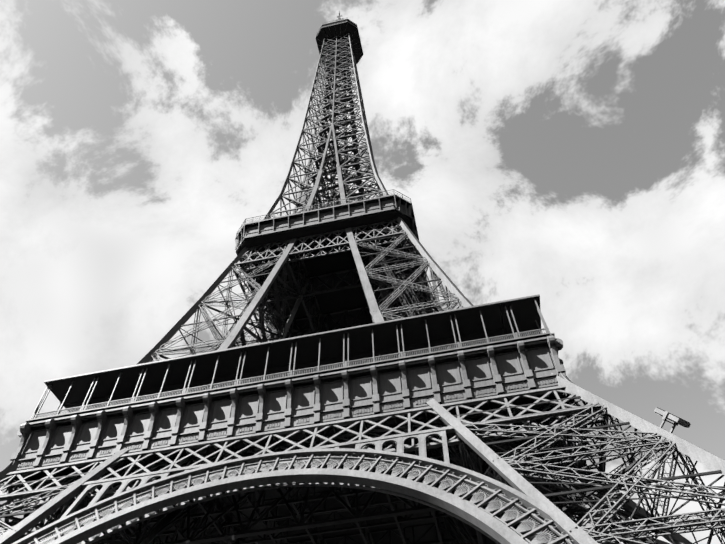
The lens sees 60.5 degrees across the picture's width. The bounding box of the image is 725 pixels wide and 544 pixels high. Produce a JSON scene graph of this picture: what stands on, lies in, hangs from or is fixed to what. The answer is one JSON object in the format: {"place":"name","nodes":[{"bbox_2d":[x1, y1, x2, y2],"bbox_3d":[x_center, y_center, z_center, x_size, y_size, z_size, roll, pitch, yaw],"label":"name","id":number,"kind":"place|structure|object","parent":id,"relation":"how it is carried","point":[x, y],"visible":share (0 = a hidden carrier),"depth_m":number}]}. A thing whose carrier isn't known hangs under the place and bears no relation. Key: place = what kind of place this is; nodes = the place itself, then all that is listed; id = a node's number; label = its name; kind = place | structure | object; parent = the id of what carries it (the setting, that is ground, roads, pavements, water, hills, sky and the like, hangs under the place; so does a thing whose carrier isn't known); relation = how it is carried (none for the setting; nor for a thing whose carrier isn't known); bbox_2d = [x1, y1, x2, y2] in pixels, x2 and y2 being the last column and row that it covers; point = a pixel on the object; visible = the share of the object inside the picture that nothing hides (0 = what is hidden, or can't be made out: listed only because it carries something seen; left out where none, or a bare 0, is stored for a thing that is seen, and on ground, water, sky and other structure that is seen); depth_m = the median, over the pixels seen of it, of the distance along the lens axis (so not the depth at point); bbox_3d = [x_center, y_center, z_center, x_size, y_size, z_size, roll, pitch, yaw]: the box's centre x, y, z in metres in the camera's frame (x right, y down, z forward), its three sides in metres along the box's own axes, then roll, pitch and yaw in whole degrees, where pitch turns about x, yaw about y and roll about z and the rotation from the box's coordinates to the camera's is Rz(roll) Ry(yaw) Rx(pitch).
{"place":"outdoors","nodes":[
{"label":"outdoors","id":0,"kind":"place"},
{"bbox_2d":[0,0,724,543],"label":"sky","id":1,"kind":"structure","parent":0,"point":[568,153]},
{"label":"ground","id":2,"kind":"structure","parent":0,"visible":0},
{"bbox_2d":[0,11,724,543],"bbox_3d":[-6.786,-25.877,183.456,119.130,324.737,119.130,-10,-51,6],"label":"tower","id":3,"kind":"structure","parent":2,"relation":"on","point":[104,441],"depth_m":75.03},
{"bbox_2d":[71,399,530,543],"bbox_3d":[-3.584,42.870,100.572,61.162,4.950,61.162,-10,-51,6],"label":"eiffel tower framing","id":4,"kind":"object","parent":3,"relation":"attached to","point":[394,501],"visible":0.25,"depth_m":95.30},
{"bbox_2d":[0,40,724,543],"bbox_3d":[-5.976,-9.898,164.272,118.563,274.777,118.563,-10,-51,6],"label":"metal lattice","id":5,"kind":"object","parent":3,"relation":"attached to","point":[582,492],"visible":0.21,"depth_m":86.92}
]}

